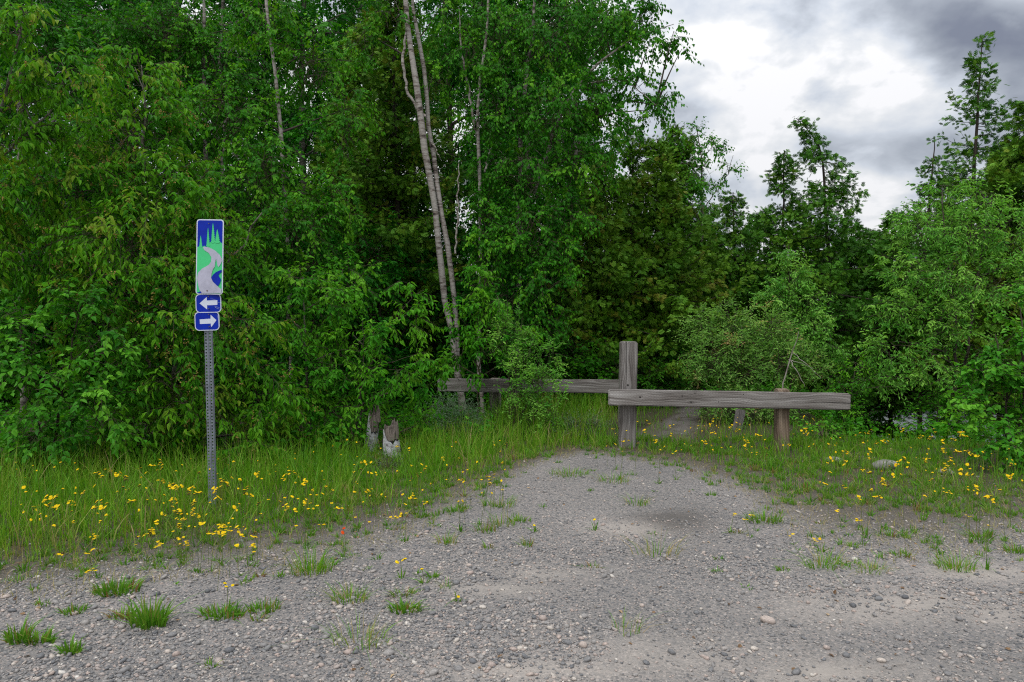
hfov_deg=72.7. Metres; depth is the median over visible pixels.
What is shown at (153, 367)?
undergrowth shrub
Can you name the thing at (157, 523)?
hawkweed
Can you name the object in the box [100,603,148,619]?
grass tuft
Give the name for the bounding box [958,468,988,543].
hawkweed
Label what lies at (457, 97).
woodland tree
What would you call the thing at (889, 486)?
hawkweed
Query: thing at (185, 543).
hawkweed
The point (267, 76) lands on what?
woodland tree
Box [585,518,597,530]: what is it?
hawkweed
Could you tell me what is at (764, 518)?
grass tuft
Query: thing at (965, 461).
hawkweed
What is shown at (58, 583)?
rock
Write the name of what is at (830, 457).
hawkweed
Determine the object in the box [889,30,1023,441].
cedar tree
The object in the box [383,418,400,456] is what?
birch stump
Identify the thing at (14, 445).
leafy shrub
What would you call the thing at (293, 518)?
hawkweed
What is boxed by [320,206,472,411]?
undergrowth shrub
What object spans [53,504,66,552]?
hawkweed
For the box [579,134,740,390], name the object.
cedar tree
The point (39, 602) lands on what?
grass tuft
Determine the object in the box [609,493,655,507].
grass tuft
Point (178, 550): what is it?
hawkweed
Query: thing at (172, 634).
stone
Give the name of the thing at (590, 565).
grass tuft
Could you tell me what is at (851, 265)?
cedar tree
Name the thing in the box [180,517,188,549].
hawkweed
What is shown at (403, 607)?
grass tuft
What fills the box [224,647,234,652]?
stone
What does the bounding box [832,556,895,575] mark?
grass tuft
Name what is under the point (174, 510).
hawkweed
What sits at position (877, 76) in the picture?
sky
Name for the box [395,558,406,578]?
hawkweed
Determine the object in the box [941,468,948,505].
hawkweed
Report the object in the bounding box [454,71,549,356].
woodland tree
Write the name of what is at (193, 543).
hawkweed
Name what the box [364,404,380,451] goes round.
birch stump
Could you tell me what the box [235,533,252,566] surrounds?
hawkweed
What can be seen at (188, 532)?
hawkweed
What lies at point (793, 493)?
grass tuft
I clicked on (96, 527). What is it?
hawkweed
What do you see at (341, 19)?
woodland tree
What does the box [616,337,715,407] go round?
leafy shrub
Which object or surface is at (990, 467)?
hawkweed
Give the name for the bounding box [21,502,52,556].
hawkweed
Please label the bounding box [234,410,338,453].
leafy shrub
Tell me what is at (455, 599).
hawkweed
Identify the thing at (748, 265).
cedar tree
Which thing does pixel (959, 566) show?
grass tuft
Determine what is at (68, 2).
woodland tree
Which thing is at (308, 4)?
woodland tree
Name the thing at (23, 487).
hawkweed
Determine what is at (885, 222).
cedar tree
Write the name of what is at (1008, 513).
hawkweed
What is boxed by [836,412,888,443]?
undergrowth shrub
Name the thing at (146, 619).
grass tuft
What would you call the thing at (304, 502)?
hawkweed
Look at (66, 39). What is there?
poplar tree
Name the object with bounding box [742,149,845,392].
cedar tree
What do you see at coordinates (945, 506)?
hawkweed
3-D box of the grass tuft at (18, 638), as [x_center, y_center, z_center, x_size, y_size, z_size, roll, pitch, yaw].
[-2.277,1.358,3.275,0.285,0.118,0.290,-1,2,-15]
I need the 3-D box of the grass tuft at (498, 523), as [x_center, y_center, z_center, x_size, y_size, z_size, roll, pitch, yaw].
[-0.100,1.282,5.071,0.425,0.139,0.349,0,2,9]
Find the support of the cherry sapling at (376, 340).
on the ground at (788, 609)
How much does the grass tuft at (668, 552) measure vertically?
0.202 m
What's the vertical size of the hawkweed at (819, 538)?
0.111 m
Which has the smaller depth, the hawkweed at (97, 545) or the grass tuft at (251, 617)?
the grass tuft at (251, 617)
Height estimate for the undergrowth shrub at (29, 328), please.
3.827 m
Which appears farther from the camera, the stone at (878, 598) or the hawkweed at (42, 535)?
the hawkweed at (42, 535)
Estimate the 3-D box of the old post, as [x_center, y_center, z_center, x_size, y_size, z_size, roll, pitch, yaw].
[3.010,1.076,9.251,0.167,0.348,0.102,-1,3,-23]
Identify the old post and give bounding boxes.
[732,409,745,429]
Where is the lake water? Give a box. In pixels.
[864,409,1022,443]
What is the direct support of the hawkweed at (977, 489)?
on the ground at (788, 609)
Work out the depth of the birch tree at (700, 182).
12.53 m
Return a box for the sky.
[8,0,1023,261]
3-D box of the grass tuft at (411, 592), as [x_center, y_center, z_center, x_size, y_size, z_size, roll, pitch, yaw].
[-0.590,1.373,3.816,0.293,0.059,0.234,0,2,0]
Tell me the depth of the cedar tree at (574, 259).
13.81 m
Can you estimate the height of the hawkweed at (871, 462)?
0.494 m
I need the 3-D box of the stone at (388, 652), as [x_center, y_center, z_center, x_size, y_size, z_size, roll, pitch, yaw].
[-0.561,1.414,3.157,0.046,0.030,0.048,2,3,43]
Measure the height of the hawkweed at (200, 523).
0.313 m
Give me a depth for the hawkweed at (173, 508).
4.94 m
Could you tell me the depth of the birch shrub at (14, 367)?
6.45 m
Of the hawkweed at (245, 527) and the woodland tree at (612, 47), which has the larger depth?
the woodland tree at (612, 47)
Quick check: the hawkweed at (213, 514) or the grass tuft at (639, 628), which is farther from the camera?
the hawkweed at (213, 514)
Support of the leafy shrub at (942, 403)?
on the ground at (788, 609)
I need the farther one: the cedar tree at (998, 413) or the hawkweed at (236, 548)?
the cedar tree at (998, 413)
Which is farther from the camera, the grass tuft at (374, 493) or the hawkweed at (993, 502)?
the grass tuft at (374, 493)
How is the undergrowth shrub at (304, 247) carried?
on the ground at (788, 609)
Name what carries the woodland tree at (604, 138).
on the ground at (788, 609)
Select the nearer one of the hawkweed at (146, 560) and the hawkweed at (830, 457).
the hawkweed at (146, 560)
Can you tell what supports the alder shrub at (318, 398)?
on the ground at (788, 609)
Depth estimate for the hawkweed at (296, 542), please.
4.67 m
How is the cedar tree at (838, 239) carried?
on the ground at (788, 609)
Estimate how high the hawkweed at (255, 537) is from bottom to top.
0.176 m
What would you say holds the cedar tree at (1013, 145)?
on the ground at (788, 609)
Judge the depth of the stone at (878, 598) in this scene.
3.76 m
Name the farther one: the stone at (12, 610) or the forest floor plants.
the forest floor plants
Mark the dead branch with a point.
(793, 366)
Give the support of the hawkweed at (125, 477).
on the ground at (788, 609)
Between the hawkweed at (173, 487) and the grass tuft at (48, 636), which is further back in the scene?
the hawkweed at (173, 487)
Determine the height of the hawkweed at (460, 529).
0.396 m
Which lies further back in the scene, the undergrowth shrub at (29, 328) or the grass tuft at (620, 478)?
the undergrowth shrub at (29, 328)
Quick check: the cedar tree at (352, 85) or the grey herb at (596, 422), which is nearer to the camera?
the grey herb at (596, 422)
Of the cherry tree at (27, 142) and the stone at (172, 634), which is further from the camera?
the cherry tree at (27, 142)
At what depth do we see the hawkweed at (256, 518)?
4.88 m
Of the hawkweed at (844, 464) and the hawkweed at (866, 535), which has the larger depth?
the hawkweed at (844, 464)
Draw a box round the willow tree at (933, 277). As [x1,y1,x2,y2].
[845,163,1023,431]
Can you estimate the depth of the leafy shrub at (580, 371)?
10.92 m
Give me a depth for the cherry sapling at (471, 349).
8.86 m
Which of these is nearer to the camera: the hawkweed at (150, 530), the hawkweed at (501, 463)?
the hawkweed at (150, 530)
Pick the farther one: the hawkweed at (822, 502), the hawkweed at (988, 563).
the hawkweed at (822, 502)
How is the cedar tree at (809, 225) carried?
on the ground at (788, 609)
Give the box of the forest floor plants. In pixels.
[0,362,1023,468]
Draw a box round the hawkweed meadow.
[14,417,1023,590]
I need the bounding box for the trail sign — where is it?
[194,219,223,506]
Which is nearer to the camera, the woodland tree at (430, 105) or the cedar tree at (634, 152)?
the cedar tree at (634, 152)
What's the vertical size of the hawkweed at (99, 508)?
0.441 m
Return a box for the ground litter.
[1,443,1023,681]
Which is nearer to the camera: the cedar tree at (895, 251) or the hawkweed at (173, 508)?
the hawkweed at (173, 508)
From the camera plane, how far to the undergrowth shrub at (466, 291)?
11.35 m
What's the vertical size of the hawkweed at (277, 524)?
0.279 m
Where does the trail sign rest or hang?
on the ground at (788, 609)
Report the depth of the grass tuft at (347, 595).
3.76 m
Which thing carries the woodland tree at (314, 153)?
on the ground at (788, 609)
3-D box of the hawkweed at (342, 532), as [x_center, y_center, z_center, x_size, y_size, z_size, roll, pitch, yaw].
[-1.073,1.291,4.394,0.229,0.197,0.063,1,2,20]
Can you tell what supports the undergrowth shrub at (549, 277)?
on the ground at (788, 609)
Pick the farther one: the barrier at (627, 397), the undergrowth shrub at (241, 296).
the undergrowth shrub at (241, 296)
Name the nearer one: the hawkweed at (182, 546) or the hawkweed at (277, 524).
the hawkweed at (182, 546)
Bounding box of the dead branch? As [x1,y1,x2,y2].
[782,331,820,387]
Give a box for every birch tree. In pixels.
[57,0,298,386]
[174,0,384,404]
[340,0,478,411]
[425,0,703,395]
[436,0,535,411]
[667,116,747,390]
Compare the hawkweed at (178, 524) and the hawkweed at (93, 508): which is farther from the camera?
the hawkweed at (93, 508)
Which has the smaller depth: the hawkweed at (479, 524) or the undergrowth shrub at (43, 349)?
the hawkweed at (479, 524)
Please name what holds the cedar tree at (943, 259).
on the ground at (788, 609)
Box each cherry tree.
[0,0,118,300]
[0,27,326,475]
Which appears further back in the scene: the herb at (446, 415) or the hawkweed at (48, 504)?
the herb at (446, 415)
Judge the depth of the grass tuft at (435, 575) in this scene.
4.08 m
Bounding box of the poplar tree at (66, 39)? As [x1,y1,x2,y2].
[0,0,157,422]
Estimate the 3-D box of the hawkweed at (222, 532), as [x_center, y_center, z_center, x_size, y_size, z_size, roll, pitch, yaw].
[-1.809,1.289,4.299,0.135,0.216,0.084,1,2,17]
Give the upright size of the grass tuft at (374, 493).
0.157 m
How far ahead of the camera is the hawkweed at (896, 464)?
5.78 m
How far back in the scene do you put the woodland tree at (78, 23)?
12.30 m
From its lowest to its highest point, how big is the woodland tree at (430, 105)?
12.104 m
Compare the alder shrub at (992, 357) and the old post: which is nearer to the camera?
the alder shrub at (992, 357)
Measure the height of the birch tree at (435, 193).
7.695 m
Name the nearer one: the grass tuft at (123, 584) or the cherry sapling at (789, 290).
the grass tuft at (123, 584)
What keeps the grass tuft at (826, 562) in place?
on the ground at (788, 609)
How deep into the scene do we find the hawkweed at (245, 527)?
4.84 m
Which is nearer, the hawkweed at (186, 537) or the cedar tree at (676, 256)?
the hawkweed at (186, 537)
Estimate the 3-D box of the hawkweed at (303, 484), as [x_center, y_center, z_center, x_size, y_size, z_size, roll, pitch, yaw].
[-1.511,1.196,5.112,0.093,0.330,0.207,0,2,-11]
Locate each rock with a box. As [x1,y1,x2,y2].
[53,581,65,586]
[872,459,898,470]
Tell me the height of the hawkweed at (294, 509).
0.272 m
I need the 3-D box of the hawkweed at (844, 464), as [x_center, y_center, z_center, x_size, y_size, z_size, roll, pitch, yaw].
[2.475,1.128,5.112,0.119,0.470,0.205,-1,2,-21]
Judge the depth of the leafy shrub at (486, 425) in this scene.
8.11 m
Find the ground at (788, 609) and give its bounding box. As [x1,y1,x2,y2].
[0,315,1023,681]
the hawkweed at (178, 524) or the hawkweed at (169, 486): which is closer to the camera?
the hawkweed at (178, 524)
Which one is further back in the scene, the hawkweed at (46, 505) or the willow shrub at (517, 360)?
the willow shrub at (517, 360)
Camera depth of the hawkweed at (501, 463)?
5.55 m
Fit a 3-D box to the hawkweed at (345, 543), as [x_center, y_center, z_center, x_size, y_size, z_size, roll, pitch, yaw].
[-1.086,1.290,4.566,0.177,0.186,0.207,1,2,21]
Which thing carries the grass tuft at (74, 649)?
on the ground at (788, 609)
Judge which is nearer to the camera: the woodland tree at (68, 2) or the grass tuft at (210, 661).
the grass tuft at (210, 661)
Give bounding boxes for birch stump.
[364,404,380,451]
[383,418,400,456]
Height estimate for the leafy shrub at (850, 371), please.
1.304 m
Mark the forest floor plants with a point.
(848, 420)
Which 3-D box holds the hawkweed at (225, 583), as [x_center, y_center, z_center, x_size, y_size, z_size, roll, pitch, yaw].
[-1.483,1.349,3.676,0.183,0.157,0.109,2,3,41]
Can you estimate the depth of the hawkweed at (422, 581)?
3.98 m
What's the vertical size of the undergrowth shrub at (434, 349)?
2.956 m
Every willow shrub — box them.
[484,294,572,434]
[667,294,838,425]
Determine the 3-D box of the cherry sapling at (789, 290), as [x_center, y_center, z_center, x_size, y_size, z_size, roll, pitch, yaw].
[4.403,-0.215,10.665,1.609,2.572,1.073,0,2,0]
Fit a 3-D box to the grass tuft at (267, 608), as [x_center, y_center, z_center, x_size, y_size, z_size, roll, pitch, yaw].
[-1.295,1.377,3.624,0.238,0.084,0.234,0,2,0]
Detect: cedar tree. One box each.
[293,20,415,369]
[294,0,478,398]
[495,180,609,378]
[531,154,684,409]
[568,124,699,379]
[574,173,659,354]
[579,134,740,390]
[621,122,755,390]
[696,202,769,381]
[703,190,801,390]
[737,208,841,380]
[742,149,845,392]
[755,110,912,426]
[764,208,863,412]
[805,220,940,438]
[825,227,935,436]
[838,210,949,442]
[845,136,986,439]
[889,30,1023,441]
[899,180,1003,442]
[924,149,1022,441]
[929,97,1023,433]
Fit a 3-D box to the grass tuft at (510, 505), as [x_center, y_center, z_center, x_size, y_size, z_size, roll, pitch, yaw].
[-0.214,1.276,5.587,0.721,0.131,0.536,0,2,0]
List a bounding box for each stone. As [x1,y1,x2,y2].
[8,608,16,611]
[167,632,176,636]
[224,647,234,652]
[382,649,393,655]
[750,646,757,650]
[760,615,775,623]
[874,596,882,600]
[877,657,886,662]
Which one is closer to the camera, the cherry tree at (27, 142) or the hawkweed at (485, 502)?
the hawkweed at (485, 502)
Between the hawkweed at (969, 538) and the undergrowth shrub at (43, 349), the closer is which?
the hawkweed at (969, 538)
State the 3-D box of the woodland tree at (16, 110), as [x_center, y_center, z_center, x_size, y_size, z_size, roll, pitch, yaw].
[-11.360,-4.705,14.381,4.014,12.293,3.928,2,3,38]
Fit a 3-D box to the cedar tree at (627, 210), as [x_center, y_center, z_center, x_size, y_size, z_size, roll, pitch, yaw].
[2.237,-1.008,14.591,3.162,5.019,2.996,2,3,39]
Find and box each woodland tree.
[0,0,151,373]
[0,1,55,355]
[0,1,76,227]
[2,0,167,338]
[29,0,242,394]
[62,0,176,262]
[94,0,255,345]
[125,0,322,377]
[155,91,267,221]
[186,0,334,368]
[210,0,407,356]
[255,0,361,201]
[294,0,444,235]
[362,0,546,394]
[374,0,464,231]
[416,0,548,361]
[449,0,617,377]
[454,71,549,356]
[463,15,592,351]
[481,0,677,376]
[531,14,629,240]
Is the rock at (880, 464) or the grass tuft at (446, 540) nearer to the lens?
the grass tuft at (446, 540)
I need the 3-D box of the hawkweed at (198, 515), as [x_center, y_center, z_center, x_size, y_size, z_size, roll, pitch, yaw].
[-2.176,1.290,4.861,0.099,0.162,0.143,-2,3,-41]
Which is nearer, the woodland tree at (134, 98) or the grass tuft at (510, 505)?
the grass tuft at (510, 505)
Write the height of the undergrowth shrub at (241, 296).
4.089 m
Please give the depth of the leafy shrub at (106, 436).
7.11 m
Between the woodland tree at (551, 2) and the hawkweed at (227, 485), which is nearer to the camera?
the hawkweed at (227, 485)
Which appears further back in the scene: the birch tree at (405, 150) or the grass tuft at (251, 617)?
the birch tree at (405, 150)
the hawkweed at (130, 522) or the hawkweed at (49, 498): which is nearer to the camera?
the hawkweed at (49, 498)
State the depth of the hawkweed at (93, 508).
4.50 m
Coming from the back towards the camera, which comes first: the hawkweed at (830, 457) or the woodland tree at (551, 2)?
the woodland tree at (551, 2)
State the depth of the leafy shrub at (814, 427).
8.40 m
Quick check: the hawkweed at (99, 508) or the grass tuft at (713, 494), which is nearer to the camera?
the hawkweed at (99, 508)
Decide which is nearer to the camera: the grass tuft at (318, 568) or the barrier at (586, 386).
the grass tuft at (318, 568)
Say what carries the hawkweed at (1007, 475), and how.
on the ground at (788, 609)
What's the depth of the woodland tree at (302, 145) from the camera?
13.39 m
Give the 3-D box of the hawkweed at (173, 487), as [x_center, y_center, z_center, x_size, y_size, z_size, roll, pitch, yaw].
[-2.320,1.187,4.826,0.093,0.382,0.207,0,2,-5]
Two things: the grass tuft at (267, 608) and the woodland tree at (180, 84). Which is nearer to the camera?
the grass tuft at (267, 608)
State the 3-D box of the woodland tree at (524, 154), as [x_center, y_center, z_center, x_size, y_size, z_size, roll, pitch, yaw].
[0.434,-3.471,17.754,3.521,9.576,3.546,0,2,-6]
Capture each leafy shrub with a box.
[0,429,81,470]
[66,425,171,467]
[142,439,250,463]
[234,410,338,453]
[352,411,454,448]
[462,412,514,446]
[511,325,642,410]
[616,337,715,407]
[789,412,867,443]
[815,349,889,436]
[886,359,1003,441]
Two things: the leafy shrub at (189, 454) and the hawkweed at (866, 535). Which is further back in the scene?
the leafy shrub at (189, 454)
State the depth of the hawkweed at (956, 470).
5.80 m
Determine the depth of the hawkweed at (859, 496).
4.61 m
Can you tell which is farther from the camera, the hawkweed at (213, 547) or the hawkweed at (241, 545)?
the hawkweed at (241, 545)
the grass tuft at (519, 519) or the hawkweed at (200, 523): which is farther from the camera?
the grass tuft at (519, 519)
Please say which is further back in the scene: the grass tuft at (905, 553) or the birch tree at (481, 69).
the birch tree at (481, 69)
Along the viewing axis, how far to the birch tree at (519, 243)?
10.26 m
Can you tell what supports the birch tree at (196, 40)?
on the ground at (788, 609)
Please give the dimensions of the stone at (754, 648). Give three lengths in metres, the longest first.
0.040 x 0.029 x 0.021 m
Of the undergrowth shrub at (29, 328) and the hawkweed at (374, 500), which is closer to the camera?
the hawkweed at (374, 500)
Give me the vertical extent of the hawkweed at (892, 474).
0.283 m
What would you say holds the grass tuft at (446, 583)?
on the ground at (788, 609)
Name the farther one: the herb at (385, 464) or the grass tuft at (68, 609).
the herb at (385, 464)
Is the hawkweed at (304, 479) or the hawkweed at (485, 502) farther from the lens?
the hawkweed at (485, 502)
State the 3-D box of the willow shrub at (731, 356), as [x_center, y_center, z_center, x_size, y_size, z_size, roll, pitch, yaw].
[3.427,0.335,9.848,2.447,2.008,1.252,0,2,0]
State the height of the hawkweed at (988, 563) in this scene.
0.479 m
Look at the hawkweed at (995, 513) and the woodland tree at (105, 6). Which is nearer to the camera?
the hawkweed at (995, 513)
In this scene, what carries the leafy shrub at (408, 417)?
on the ground at (788, 609)
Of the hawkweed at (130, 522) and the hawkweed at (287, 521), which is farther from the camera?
the hawkweed at (287, 521)
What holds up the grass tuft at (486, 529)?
on the ground at (788, 609)
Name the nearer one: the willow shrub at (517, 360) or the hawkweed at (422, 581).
the hawkweed at (422, 581)
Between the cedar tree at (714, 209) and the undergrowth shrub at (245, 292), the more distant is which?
the cedar tree at (714, 209)
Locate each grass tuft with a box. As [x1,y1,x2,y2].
[0,611,54,644]
[8,623,64,645]
[32,597,52,606]
[52,633,86,655]
[56,602,91,616]
[86,571,154,597]
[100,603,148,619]
[107,590,206,630]
[191,600,259,623]
[197,656,221,667]
[241,610,269,621]
[244,594,286,615]
[279,541,350,576]
[286,609,411,668]
[308,576,383,604]
[353,482,417,498]
[383,585,423,600]
[384,596,433,614]
[424,570,442,577]
[426,530,464,544]
[434,575,453,590]
[442,504,471,512]
[452,493,526,508]
[469,518,498,533]
[475,510,519,527]
[481,539,497,548]
[505,511,530,522]
[516,537,533,546]
[548,465,589,477]
[577,560,601,569]
[585,470,630,483]
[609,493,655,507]
[610,528,697,559]
[610,609,672,635]
[703,490,718,495]
[741,508,795,524]
[772,566,789,571]
[775,488,801,495]
[775,543,881,581]
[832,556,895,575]
[885,548,916,558]
[927,546,984,575]
[956,527,1011,542]
[1001,542,1023,553]
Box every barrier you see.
[437,378,618,421]
[608,341,850,451]
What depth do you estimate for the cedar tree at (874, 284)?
14.22 m
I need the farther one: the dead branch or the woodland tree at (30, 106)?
the woodland tree at (30, 106)
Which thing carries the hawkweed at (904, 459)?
on the ground at (788, 609)
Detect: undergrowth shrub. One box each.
[0,231,106,407]
[2,268,66,401]
[29,216,164,402]
[82,204,250,406]
[162,227,318,410]
[221,224,296,366]
[239,177,385,410]
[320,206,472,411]
[366,242,494,398]
[425,201,547,410]
[499,209,600,378]
[693,221,754,352]
[802,317,862,427]
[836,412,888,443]
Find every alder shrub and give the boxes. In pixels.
[249,255,385,445]
[940,278,1023,473]
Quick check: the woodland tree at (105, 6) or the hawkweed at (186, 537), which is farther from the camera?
the woodland tree at (105, 6)
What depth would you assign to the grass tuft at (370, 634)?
3.29 m
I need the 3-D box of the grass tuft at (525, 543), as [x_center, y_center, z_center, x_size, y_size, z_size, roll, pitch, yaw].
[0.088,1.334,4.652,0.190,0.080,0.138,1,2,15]
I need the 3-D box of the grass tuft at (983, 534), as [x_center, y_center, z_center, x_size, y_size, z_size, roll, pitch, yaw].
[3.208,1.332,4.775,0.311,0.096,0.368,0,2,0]
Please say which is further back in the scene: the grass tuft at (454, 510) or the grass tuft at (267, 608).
the grass tuft at (454, 510)
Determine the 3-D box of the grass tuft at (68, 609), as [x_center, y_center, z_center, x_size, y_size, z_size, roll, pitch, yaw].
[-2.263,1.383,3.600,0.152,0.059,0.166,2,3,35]
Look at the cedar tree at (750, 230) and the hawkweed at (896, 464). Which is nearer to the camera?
the hawkweed at (896, 464)
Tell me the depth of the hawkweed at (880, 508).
5.44 m
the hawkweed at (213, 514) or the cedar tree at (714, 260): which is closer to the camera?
the hawkweed at (213, 514)
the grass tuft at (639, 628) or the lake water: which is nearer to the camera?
the grass tuft at (639, 628)
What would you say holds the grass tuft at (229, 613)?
on the ground at (788, 609)
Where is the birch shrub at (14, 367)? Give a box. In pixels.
[0,269,163,478]
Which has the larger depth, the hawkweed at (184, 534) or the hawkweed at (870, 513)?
the hawkweed at (870, 513)
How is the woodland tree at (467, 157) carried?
on the ground at (788, 609)
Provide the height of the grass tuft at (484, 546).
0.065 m
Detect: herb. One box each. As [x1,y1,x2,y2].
[347,439,406,470]
[421,383,495,437]
[545,405,614,439]
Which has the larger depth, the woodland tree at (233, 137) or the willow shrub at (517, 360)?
the woodland tree at (233, 137)
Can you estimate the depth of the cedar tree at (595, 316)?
11.50 m
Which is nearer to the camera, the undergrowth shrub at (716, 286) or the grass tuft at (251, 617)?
the grass tuft at (251, 617)
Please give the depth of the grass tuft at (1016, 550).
4.55 m
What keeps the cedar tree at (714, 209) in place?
on the ground at (788, 609)
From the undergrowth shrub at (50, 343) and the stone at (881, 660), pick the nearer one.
the stone at (881, 660)
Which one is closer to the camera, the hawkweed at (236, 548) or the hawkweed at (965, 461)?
the hawkweed at (236, 548)
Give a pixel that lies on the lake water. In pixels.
(908, 420)
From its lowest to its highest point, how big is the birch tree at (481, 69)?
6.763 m
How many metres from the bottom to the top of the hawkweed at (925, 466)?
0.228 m
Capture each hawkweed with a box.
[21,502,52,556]
[22,486,29,535]
[33,504,53,549]
[35,513,43,553]
[42,495,55,565]
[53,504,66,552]
[82,506,96,552]
[85,500,106,552]
[93,502,107,546]
[93,505,105,577]
[101,475,127,536]
[124,499,136,552]
[126,535,158,570]
[146,528,154,549]
[154,520,173,558]
[154,523,180,571]
[158,489,190,557]
[159,482,174,535]
[165,486,180,531]
[166,506,177,538]
[171,485,185,536]
[171,541,188,557]
[172,525,189,566]
[176,501,195,564]
[177,536,187,557]
[179,508,195,562]
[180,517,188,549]
[190,491,201,546]
[191,513,206,533]
[194,522,211,572]
[206,531,224,571]
[209,497,218,536]
[214,482,229,539]
[215,531,229,565]
[220,582,240,607]
[223,513,248,536]
[230,525,245,562]
[231,530,248,559]
[232,505,246,548]
[232,544,246,575]
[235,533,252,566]
[248,535,257,560]
[251,502,262,533]
[270,501,284,536]
[275,503,294,534]
[281,496,298,529]
[291,525,300,543]
[293,508,314,543]
[301,478,309,515]
[301,481,311,522]
[303,499,318,545]
[331,506,346,537]
[331,530,355,557]
[338,527,353,551]
[366,472,377,512]
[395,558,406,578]
[410,568,437,583]
[447,479,466,531]
[451,590,461,601]
[465,482,491,525]
[482,476,491,505]
[494,462,505,507]
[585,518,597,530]
[814,537,829,551]
[821,482,827,504]
[829,456,836,493]
[835,485,847,508]
[840,460,850,521]
[857,495,868,545]
[860,488,872,538]
[866,472,875,516]
[868,448,879,504]
[877,481,889,510]
[881,483,887,509]
[886,466,891,509]
[890,473,900,506]
[892,456,905,502]
[894,459,907,499]
[915,458,930,478]
[939,490,960,523]
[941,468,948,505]
[949,449,961,496]
[954,450,960,493]
[957,450,969,494]
[957,472,964,502]
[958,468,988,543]
[964,463,974,510]
[965,472,974,509]
[969,495,994,569]
[974,484,988,543]
[974,495,995,551]
[978,466,991,505]
[992,463,1012,517]
[1003,473,1018,517]
[1006,474,1016,527]
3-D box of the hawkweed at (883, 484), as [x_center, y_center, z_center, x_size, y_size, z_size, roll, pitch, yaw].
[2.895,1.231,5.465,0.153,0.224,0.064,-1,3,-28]
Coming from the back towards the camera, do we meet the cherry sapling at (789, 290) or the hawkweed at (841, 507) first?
the cherry sapling at (789, 290)
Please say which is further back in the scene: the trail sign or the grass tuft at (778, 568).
the trail sign
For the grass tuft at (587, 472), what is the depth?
6.68 m
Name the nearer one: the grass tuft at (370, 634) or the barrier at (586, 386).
the grass tuft at (370, 634)
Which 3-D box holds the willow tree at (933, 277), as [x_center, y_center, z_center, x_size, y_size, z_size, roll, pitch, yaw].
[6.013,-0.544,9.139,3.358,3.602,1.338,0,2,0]
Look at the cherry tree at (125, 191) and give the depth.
6.97 m
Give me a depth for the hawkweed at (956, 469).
5.88 m
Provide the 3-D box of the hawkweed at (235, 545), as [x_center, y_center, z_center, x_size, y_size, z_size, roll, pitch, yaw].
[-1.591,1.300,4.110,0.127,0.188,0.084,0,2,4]
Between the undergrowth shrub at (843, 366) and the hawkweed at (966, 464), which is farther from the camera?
the undergrowth shrub at (843, 366)
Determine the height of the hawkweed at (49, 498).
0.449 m
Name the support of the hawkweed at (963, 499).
on the ground at (788, 609)
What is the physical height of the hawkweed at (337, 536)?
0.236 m
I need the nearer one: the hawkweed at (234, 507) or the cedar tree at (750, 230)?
the hawkweed at (234, 507)
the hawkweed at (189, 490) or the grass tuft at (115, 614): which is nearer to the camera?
the grass tuft at (115, 614)
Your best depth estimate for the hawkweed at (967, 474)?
5.47 m
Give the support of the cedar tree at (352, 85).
on the ground at (788, 609)
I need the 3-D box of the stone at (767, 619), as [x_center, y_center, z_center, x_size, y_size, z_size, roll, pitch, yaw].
[1.295,1.413,3.526,0.076,0.042,0.056,6,3,28]
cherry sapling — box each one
[301,281,443,455]
[421,255,547,423]
[744,242,860,388]
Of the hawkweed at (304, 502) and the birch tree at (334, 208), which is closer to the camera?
the hawkweed at (304, 502)
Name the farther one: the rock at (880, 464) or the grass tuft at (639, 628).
the rock at (880, 464)
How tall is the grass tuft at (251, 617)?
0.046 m
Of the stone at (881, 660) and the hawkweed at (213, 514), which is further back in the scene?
the hawkweed at (213, 514)
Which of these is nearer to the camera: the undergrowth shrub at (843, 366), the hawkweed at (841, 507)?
the hawkweed at (841, 507)
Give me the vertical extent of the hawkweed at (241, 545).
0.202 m

